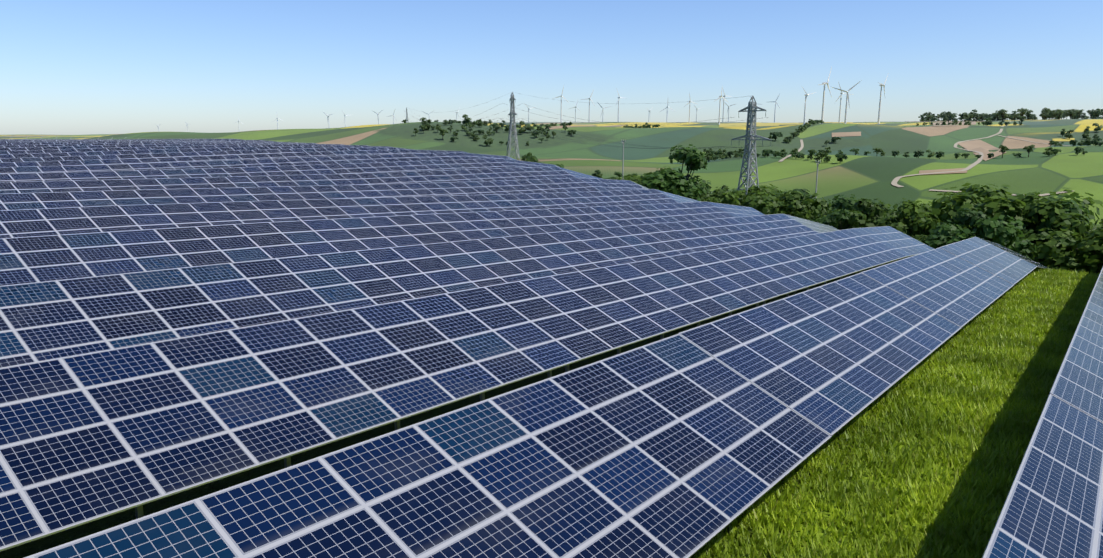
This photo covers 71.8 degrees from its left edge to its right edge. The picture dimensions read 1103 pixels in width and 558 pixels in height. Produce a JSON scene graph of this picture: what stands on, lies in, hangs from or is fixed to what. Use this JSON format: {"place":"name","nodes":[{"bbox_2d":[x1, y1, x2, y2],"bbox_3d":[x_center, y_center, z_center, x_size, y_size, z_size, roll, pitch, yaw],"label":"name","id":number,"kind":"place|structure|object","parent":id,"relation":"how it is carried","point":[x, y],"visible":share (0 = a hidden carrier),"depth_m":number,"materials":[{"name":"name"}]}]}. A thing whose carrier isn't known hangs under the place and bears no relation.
{"place":"outdoors","nodes":[
{"label":"outdoors","id":0,"kind":"place"},
{"bbox_2d":[0,119,1102,557],"bbox_3d":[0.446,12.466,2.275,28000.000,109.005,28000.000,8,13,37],"label":"ground terrain","id":1,"kind":"structure","parent":0,"point":[872,175],"depth_m":642.68,"materials":[{"name":"green plant"}]},
{"bbox_2d":[421,121,430,127],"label":"bush","id":2,"kind":"object","parent":1,"relation":"on","point":[427,124],"visible":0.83,"depth_m":972.24,"materials":[{"name":"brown plant"}]},
{"bbox_2d":[438,128,447,139],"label":"tree","id":3,"kind":"object","parent":1,"relation":"on","point":[442,133],"visible":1,"depth_m":915.22,"materials":[{"name":"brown plant"}]},
{"bbox_2d":[462,114,471,123],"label":"bush","id":4,"kind":"object","parent":1,"relation":"on","point":[466,118],"visible":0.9,"depth_m":1042.32,"materials":[{"name":"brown plant"}]},
{"bbox_2d":[475,119,482,126],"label":"bush","id":5,"kind":"object","parent":1,"relation":"on","point":[479,123],"visible":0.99,"depth_m":1035.55,"materials":[{"name":"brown plant"}]},
{"bbox_2d":[482,134,493,145],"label":"bush","id":6,"kind":"object","parent":1,"relation":"on","point":[488,141],"visible":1,"depth_m":903.28,"materials":[{"name":"green plant"}]},
{"bbox_2d":[493,126,501,131],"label":"bush","id":7,"kind":"object","parent":1,"relation":"on","point":[498,127],"visible":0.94,"depth_m":996.71,"materials":[{"name":"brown plant"}]},
{"bbox_2d":[506,92,519,158],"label":"power pylon","id":8,"kind":"object","parent":1,"relation":"on","point":[512,113],"visible":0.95,"depth_m":674.47,"materials":[{"name":"metal"}]},
{"bbox_2d":[516,125,525,132],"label":"bush","id":9,"kind":"object","parent":1,"relation":"on","point":[521,130],"visible":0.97,"depth_m":986.95,"materials":[{"name":"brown plant"}]},
{"bbox_2d":[519,121,530,131],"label":"bush","id":10,"kind":"object","parent":1,"relation":"on","point":[526,126],"visible":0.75,"depth_m":1000.15,"materials":[{"name":"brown plant"}]},
{"bbox_2d":[516,157,540,162],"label":"bush","id":11,"kind":"object","parent":1,"relation":"on","point":[535,160],"visible":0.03,"depth_m":197.72,"materials":[{"name":"green plant"}]},
{"bbox_2d":[533,130,541,137],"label":"bush","id":12,"kind":"object","parent":1,"relation":"on","point":[536,132],"visible":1,"depth_m":964.25,"materials":[{"name":"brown plant"}]},
{"bbox_2d":[552,87,569,121],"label":"wind turbine","id":13,"kind":"object","parent":1,"relation":"on","point":[561,96],"visible":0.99,"depth_m":2531.50,"materials":[{"name":"white metal"}]},
{"bbox_2d":[567,130,576,135],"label":"bush","id":14,"kind":"object","parent":1,"relation":"on","point":[571,131],"visible":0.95,"depth_m":977.71,"materials":[{"name":"green plant"}]},
{"bbox_2d":[135,257,1038,518],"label":"support posts","id":15,"kind":"object","parent":1,"relation":"on","point":[139,509],"visible":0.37,"depth_m":19.49,"materials":[{"name":"silver metal"}]},
{"bbox_2d":[0,139,1102,557],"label":"solar tables","id":16,"kind":"object","parent":15,"relation":"on","point":[178,315],"visible":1,"depth_m":18.54,"materials":[{"name":"blue glass"}]},
{"bbox_2d":[407,92,768,148],"bbox_3d":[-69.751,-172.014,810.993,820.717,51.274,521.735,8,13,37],"label":"power line conductors","id":17,"kind":"object","parent":1,"relation":"on","point":[595,123],"visible":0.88,"depth_m":532.86,"materials":[{"name":"grey metal"}]},
{"bbox_2d":[581,90,595,121],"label":"wind turbine","id":18,"kind":"object","parent":1,"relation":"on","point":[589,105],"visible":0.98,"depth_m":2627.73,"materials":[{"name":"white metal"}]},
{"bbox_2d":[591,170,600,176],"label":"tree","id":19,"kind":"object","parent":1,"relation":"on","point":[597,172],"visible":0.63,"depth_m":491.03,"materials":[{"name":"green plant"}]},
{"bbox_2d":[608,171,621,179],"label":"bush","id":20,"kind":"object","parent":1,"relation":"on","point":[618,174],"visible":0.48,"depth_m":464.48,"materials":[{"name":"green plant"}]},
{"bbox_2d":[615,88,622,121],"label":"wind turbine","id":21,"kind":"object","parent":1,"relation":"on","point":[619,97],"visible":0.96,"depth_m":2524.46,"materials":[{"name":"white metal"}]},
{"bbox_2d":[621,139,625,179],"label":"utility pole","id":22,"kind":"object","parent":1,"relation":"on","point":[623,141],"visible":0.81,"depth_m":196.65,"materials":[{"name":"grey metal"}]},
{"bbox_2d":[618,173,671,184],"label":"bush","id":23,"kind":"object","parent":1,"relation":"on","point":[635,179],"visible":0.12,"depth_m":146.09,"materials":[{"name":"green plant"}]},
{"bbox_2d":[640,166,683,186],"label":"bush","id":24,"kind":"object","parent":1,"relation":"on","point":[661,169],"visible":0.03,"depth_m":151.74,"materials":[{"name":"green plant"}]},
{"bbox_2d":[660,102,675,121],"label":"wind turbine","id":25,"kind":"object","parent":1,"relation":"on","point":[667,107],"visible":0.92,"depth_m":3763.88,"materials":[{"name":"white metal"}]},
{"bbox_2d":[638,144,710,200],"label":"tree","id":26,"kind":"object","parent":1,"relation":"on","point":[694,158],"visible":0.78,"depth_m":141.48,"materials":[{"name":"green plant"}]},
{"bbox_2d":[684,94,695,122],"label":"wind turbine","id":27,"kind":"object","parent":1,"relation":"on","point":[689,108],"visible":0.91,"depth_m":2209.76,"materials":[{"name":"white metal"}]},
{"bbox_2d":[705,152,712,160],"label":"tree","id":28,"kind":"object","parent":1,"relation":"on","point":[709,158],"visible":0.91,"depth_m":735.94,"materials":[{"name":"green plant"}]},
{"bbox_2d":[693,182,730,203],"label":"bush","id":29,"kind":"object","parent":1,"relation":"on","point":[716,193],"visible":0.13,"depth_m":164.53,"materials":[{"name":"green plant"}]},
{"bbox_2d":[701,196,730,204],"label":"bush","id":30,"kind":"object","parent":1,"relation":"on","point":[714,200],"visible":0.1,"depth_m":143.85,"materials":[{"name":"green plant"}]},
{"bbox_2d":[715,90,728,124],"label":"wind turbine","id":31,"kind":"object","parent":1,"relation":"on","point":[720,105],"visible":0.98,"depth_m":2049.19,"materials":[{"name":"white metal"}]},
{"bbox_2d":[722,88,731,121],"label":"wind turbine","id":32,"kind":"object","parent":1,"relation":"on","point":[723,105],"visible":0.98,"depth_m":2380.61,"materials":[{"name":"white metal"}]},
{"bbox_2d":[731,96,771,198],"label":"power pylon","id":33,"kind":"object","parent":1,"relation":"on","point":[752,107],"visible":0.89,"depth_m":380.67,"materials":[{"name":"metal"}]},
{"bbox_2d":[720,184,786,211],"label":"bush","id":34,"kind":"object","parent":1,"relation":"on","point":[731,198],"visible":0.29,"depth_m":129.65,"materials":[{"name":"green plant"}]},
{"bbox_2d":[763,149,773,156],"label":"tree","id":35,"kind":"object","parent":1,"relation":"on","point":[768,152],"visible":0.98,"depth_m":704.29,"materials":[{"name":"green plant"}]},
{"bbox_2d":[770,132,782,140],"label":"tree","id":36,"kind":"object","parent":1,"relation":"on","point":[776,134],"visible":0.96,"depth_m":986.52,"materials":[{"name":"green plant"}]},
{"bbox_2d":[773,94,779,122],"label":"wind turbine","id":37,"kind":"object","parent":1,"relation":"on","point":[775,108],"visible":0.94,"depth_m":2813.07,"materials":[{"name":"white metal"}]},
{"bbox_2d":[779,152,786,157],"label":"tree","id":38,"kind":"object","parent":1,"relation":"on","point":[782,153],"visible":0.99,"depth_m":666.95,"materials":[{"name":"green plant"}]},
{"bbox_2d":[745,190,832,217],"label":"bush","id":39,"kind":"object","parent":1,"relation":"on","point":[766,204],"visible":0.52,"depth_m":119.93,"materials":[{"name":"green plant"}]},
{"bbox_2d":[789,151,800,157],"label":"tree","id":40,"kind":"object","parent":1,"relation":"on","point":[793,154],"visible":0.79,"depth_m":641.52,"materials":[{"name":"green plant"}]},
{"bbox_2d":[790,188,809,194],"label":"bush","id":41,"kind":"object","parent":1,"relation":"on","point":[802,190],"visible":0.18,"depth_m":420.80,"materials":[{"name":"green plant"}]},
{"bbox_2d":[796,153,804,158],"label":"tree","id":42,"kind":"object","parent":1,"relation":"on","point":[798,155],"visible":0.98,"depth_m":635.45,"materials":[{"name":"green plant"}]},
{"bbox_2d":[802,87,815,123],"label":"wind turbine","id":43,"kind":"object","parent":1,"relation":"on","point":[806,94],"visible":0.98,"depth_m":1946.79,"materials":[{"name":"white metal"}]},
{"bbox_2d":[779,199,840,220],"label":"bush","id":44,"kind":"object","parent":1,"relation":"on","point":[806,216],"visible":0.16,"depth_m":120.47,"materials":[{"name":"green plant"}]},
{"bbox_2d":[808,149,815,159],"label":"tree","id":45,"kind":"object","parent":1,"relation":"on","point":[811,151],"visible":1,"depth_m":617.67,"materials":[{"name":"green plant"}]},
{"bbox_2d":[815,161,820,197],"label":"utility pole","id":46,"kind":"object","parent":1,"relation":"on","point":[817,162],"visible":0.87,"depth_m":154.76,"materials":[{"name":"grey metal"}]},
{"bbox_2d":[816,152,824,161],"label":"tree","id":47,"kind":"object","parent":1,"relation":"on","point":[821,155],"visible":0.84,"depth_m":599.17,"materials":[{"name":"green plant"}]},
{"bbox_2d":[819,67,831,123],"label":"wind turbine","id":48,"kind":"object","parent":1,"relation":"on","point":[822,115],"visible":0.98,"depth_m":1653.38,"materials":[{"name":"white metal"}]},
{"bbox_2d":[819,202,831,213],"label":"bush","id":49,"kind":"object","parent":1,"relation":"on","point":[828,207],"visible":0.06,"depth_m":382.27,"materials":[{"name":"green plant"}]},
{"bbox_2d":[823,152,830,162],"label":"tree","id":50,"kind":"object","parent":1,"relation":"on","point":[827,158],"visible":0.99,"depth_m":588.38,"materials":[{"name":"green plant"}]},
{"bbox_2d":[823,147,831,153],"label":"tree","id":51,"kind":"object","parent":1,"relation":"on","point":[828,151],"visible":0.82,"depth_m":700.54,"materials":[{"name":"green plant"}]},
{"bbox_2d":[810,194,861,223],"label":"bush","id":52,"kind":"object","parent":1,"relation":"on","point":[844,203],"visible":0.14,"depth_m":115.53,"materials":[{"name":"green plant"}]},
{"bbox_2d":[831,137,841,141],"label":"tree","id":53,"kind":"object","parent":1,"relation":"on","point":[833,139],"visible":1,"depth_m":974.01,"materials":[{"name":"green plant"}]},
{"bbox_2d":[835,153,847,161],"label":"tree","id":54,"kind":"object","parent":1,"relation":"on","point":[840,157],"visible":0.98,"depth_m":577.79,"materials":[{"name":"green plant"}]},
{"bbox_2d":[836,82,852,122],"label":"wind turbine","id":55,"kind":"object","parent":1,"relation":"on","point":[840,103],"visible":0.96,"depth_m":2192.25,"materials":[{"name":"white metal"}]},
{"bbox_2d":[822,209,867,228],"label":"bush","id":56,"kind":"object","parent":1,"relation":"on","point":[835,218],"visible":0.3,"depth_m":98.07,"materials":[{"name":"green plant"}]},
{"bbox_2d":[832,80,861,123],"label":"wind turbine","id":57,"kind":"object","parent":1,"relation":"on","point":[847,102],"visible":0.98,"depth_m":1548.32,"materials":[{"name":"white metal"}]},
{"bbox_2d":[850,148,858,154],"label":"tree","id":58,"kind":"object","parent":1,"relation":"on","point":[856,150],"visible":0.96,"depth_m":689.88,"materials":[{"name":"green plant"}]},
{"bbox_2d":[819,198,899,218],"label":"bush","id":59,"kind":"object","parent":1,"relation":"on","point":[888,212],"visible":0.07,"depth_m":124.50,"materials":[{"name":"green plant"}]},
{"bbox_2d":[839,198,885,229],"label":"bush","id":60,"kind":"object","parent":1,"relation":"on","point":[870,214],"visible":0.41,"depth_m":99.50,"materials":[{"name":"green plant"}]},
{"bbox_2d":[873,148,881,153],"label":"tree","id":61,"kind":"object","parent":1,"relation":"on","point":[877,151],"visible":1,"depth_m":677.93,"materials":[{"name":"green plant"}]},
{"bbox_2d":[877,73,888,123],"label":"wind turbine","id":62,"kind":"object","parent":1,"relation":"on","point":[881,85],"visible":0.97,"depth_m":1974.04,"materials":[{"name":"white metal"}]},
{"bbox_2d":[690,267,1099,557],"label":"meadow grass","id":63,"kind":"structure","parent":1,"relation":"on","point":[1035,314],"depth_m":17.00,"materials":[{"name":"green plant"}]},
{"bbox_2d":[891,150,899,156],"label":"tree","id":64,"kind":"object","parent":1,"relation":"on","point":[895,153],"visible":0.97,"depth_m":670.95,"materials":[{"name":"green plant"}]},
{"bbox_2d":[719,121,1074,195],"bbox_3d":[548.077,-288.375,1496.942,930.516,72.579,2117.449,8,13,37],"label":"field tracks and crops","id":65,"kind":"object","parent":1,"relation":"on","point":[979,147],"visible":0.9,"depth_m":922.79,"materials":[{"name":"soil"}]},
{"bbox_2d":[1064,130,1073,138],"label":"tree","id":66,"kind":"object","parent":65,"relation":"on","point":[1068,135],"visible":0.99,"depth_m":974.84,"materials":[{"name":"green plant"}]},
{"bbox_2d":[875,216,919,236],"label":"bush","id":67,"kind":"object","parent":1,"relation":"on","point":[901,225],"visible":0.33,"depth_m":94.67,"materials":[{"name":"green plant"}]},
{"bbox_2d":[913,150,923,157],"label":"tree","id":68,"kind":"object","parent":1,"relation":"on","point":[918,153],"visible":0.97,"depth_m":659.72,"materials":[{"name":"green plant"}]},
{"bbox_2d":[912,235,929,255],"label":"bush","id":69,"kind":"object","parent":1,"relation":"on","point":[919,237],"visible":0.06,"depth_m":86.76,"materials":[{"name":"green plant"}]},
{"bbox_2d":[926,150,935,157],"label":"tree","id":70,"kind":"object","parent":1,"relation":"on","point":[930,155],"visible":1,"depth_m":654.14,"materials":[{"name":"green plant"}]},
{"bbox_2d":[891,198,976,244],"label":"bush","id":71,"kind":"object","parent":1,"relation":"on","point":[922,221],"visible":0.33,"depth_m":93.87,"materials":[{"name":"green plant"}]},
{"bbox_2d":[935,151,943,157],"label":"tree","id":72,"kind":"object","parent":1,"relation":"on","point":[939,154],"visible":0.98,"depth_m":651.25,"materials":[{"name":"green plant"}]},
{"bbox_2d":[929,222,967,235],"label":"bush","id":73,"kind":"object","parent":1,"relation":"on","point":[934,229],"visible":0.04,"depth_m":87.97,"materials":[{"name":"green plant"}]},
{"bbox_2d":[946,111,954,121],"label":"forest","id":74,"kind":"object","parent":1,"relation":"on","point":[950,115],"visible":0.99,"depth_m":2064.08,"materials":[{"name":"green plant"}]},
{"bbox_2d":[920,207,991,248],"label":"bush","id":75,"kind":"object","parent":1,"relation":"on","point":[973,217],"visible":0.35,"depth_m":80.29,"materials":[{"name":"green plant"}]},
{"bbox_2d":[927,197,1026,222],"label":"bush","id":76,"kind":"object","parent":1,"relation":"on","point":[943,210],"visible":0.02,"depth_m":106.26,"materials":[{"name":"green plant"}]},
{"bbox_2d":[931,215,1036,260],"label":"bush","id":77,"kind":"object","parent":1,"relation":"on","point":[1006,233],"visible":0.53,"depth_m":77.17,"materials":[{"name":"green plant"}]},
{"bbox_2d":[982,117,991,124],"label":"tree","id":78,"kind":"object","parent":1,"relation":"on","point":[988,120],"visible":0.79,"depth_m":1251.55,"materials":[{"name":"green plant"}]},
{"bbox_2d":[995,109,1007,120],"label":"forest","id":79,"kind":"object","parent":1,"relation":"on","point":[1002,112],"visible":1,"depth_m":1943.57,"materials":[{"name":"green plant"}]},
{"bbox_2d":[999,145,1008,157],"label":"tree","id":80,"kind":"object","parent":1,"relation":"on","point":[1003,148],"visible":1,"depth_m":628.26,"materials":[{"name":"green plant"}]},
{"bbox_2d":[931,183,1102,244],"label":"bush","id":81,"kind":"object","parent":1,"relation":"on","point":[995,202],"visible":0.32,"depth_m":90.32,"materials":[{"name":"green plant"}]},
{"bbox_2d":[1018,116,1026,121],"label":"tree","id":82,"kind":"object","parent":1,"relation":"on","point":[1022,118],"visible":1,"depth_m":1251.18,"materials":[{"name":"green plant"}]},
{"bbox_2d":[1017,108,1028,115],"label":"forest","id":83,"kind":"object","parent":1,"relation":"on","point":[1022,111],"visible":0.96,"depth_m":1954.81,"materials":[{"name":"green plant"}]},
{"bbox_2d":[1023,145,1034,156],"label":"tree","id":84,"kind":"object","parent":1,"relation":"on","point":[1029,148],"visible":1,"depth_m":616.61,"materials":[{"name":"green plant"}]},
{"bbox_2d":[1025,110,1032,119],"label":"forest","id":85,"kind":"object","parent":1,"relation":"on","point":[1028,113],"visible":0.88,"depth_m":2090.40,"materials":[{"name":"green plant"}]},
{"bbox_2d":[1025,237,1040,250],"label":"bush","id":86,"kind":"object","parent":1,"relation":"on","point":[1034,241],"visible":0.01,"depth_m":86.44,"materials":[{"name":"green plant"}]},
{"bbox_2d":[1019,221,1055,266],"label":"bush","id":87,"kind":"object","parent":1,"relation":"on","point":[1026,227],"visible":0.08,"depth_m":83.64,"materials":[{"name":"green plant"}]},
{"bbox_2d":[1042,108,1052,119],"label":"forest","id":88,"kind":"object","parent":1,"relation":"on","point":[1047,110],"visible":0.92,"depth_m":1954.59,"materials":[{"name":"green plant"}]},
{"bbox_2d":[1042,147,1053,155],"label":"tree","id":89,"kind":"object","parent":1,"relation":"on","point":[1046,152],"visible":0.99,"depth_m":608.65,"materials":[{"name":"green plant"}]},
{"bbox_2d":[1023,195,1088,262],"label":"bush","id":90,"kind":"object","parent":1,"relation":"on","point":[1076,208],"visible":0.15,"depth_m":83.00,"materials":[{"name":"green plant"}]},
{"bbox_2d":[1050,149,1061,154],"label":"tree","id":91,"kind":"object","parent":1,"relation":"on","point":[1055,151],"visible":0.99,"depth_m":609.77,"materials":[{"name":"green plant"}]},
{"bbox_2d":[1056,110,1064,118],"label":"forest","id":92,"kind":"object","parent":1,"relation":"on","point":[1059,112],"visible":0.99,"depth_m":1900.62,"materials":[{"name":"green plant"}]},
{"bbox_2d":[1020,197,1102,249],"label":"bush","id":93,"kind":"object","parent":1,"relation":"on","point":[1074,224],"visible":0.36,"depth_m":81.41,"materials":[{"name":"green plant"}]},
{"bbox_2d":[1021,227,1102,273],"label":"bush","id":94,"kind":"object","parent":1,"relation":"on","point":[1060,245],"visible":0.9,"depth_m":76.58,"materials":[{"name":"green plant"}]},
{"bbox_2d":[1064,109,1078,118],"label":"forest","id":95,"kind":"object","parent":1,"relation":"on","point":[1070,112],"visible":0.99,"depth_m":1917.35,"materials":[{"name":"green plant"}]},
{"bbox_2d":[1069,140,1077,145],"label":"tree","id":96,"kind":"object","parent":1,"relation":"on","point":[1073,142],"visible":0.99,"depth_m":710.31,"materials":[{"name":"green plant"}]},
{"bbox_2d":[1074,146,1083,154],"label":"tree","id":97,"kind":"object","parent":1,"relation":"on","point":[1077,149],"visible":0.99,"depth_m":597.76,"materials":[{"name":"green plant"}]},
{"bbox_2d":[1082,131,1089,139],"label":"tree","id":98,"kind":"object","parent":1,"relation":"on","point":[1086,135],"visible":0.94,"depth_m":985.80,"materials":[{"name":"green plant"}]},
{"bbox_2d":[1083,137,1091,145],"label":"tree","id":99,"kind":"object","parent":1,"relation":"on","point":[1087,142],"visible":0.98,"depth_m":694.58,"materials":[{"name":"green plant"}]},
{"bbox_2d":[1075,230,1102,271],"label":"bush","id":100,"kind":"object","parent":1,"relation":"on","point":[1096,253],"visible":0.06,"depth_m":77.16,"materials":[{"name":"green plant"}]},
{"bbox_2d":[1087,109,1096,118],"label":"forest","id":101,"kind":"object","parent":1,"relation":"on","point":[1091,112],"visible":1,"depth_m":1988.55,"materials":[{"name":"green plant"}]},
{"bbox_2d":[1090,139,1099,145],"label":"tree","id":102,"kind":"object","parent":1,"relation":"on","point":[1094,141],"visible":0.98,"depth_m":686.60,"materials":[{"name":"green plant"}]},
{"bbox_2d":[1092,123,1102,130],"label":"tree","id":103,"kind":"object","parent":1,"relation":"on","point":[1100,127],"visible":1,"depth_m":1047.58,"materials":[{"name":"green plant"}]},
{"bbox_2d":[0,0,1102,134],"label":"sky","id":104,"kind":"structure","parent":0,"point":[68,67],"materials":[{"name":"blue"}]}
]}

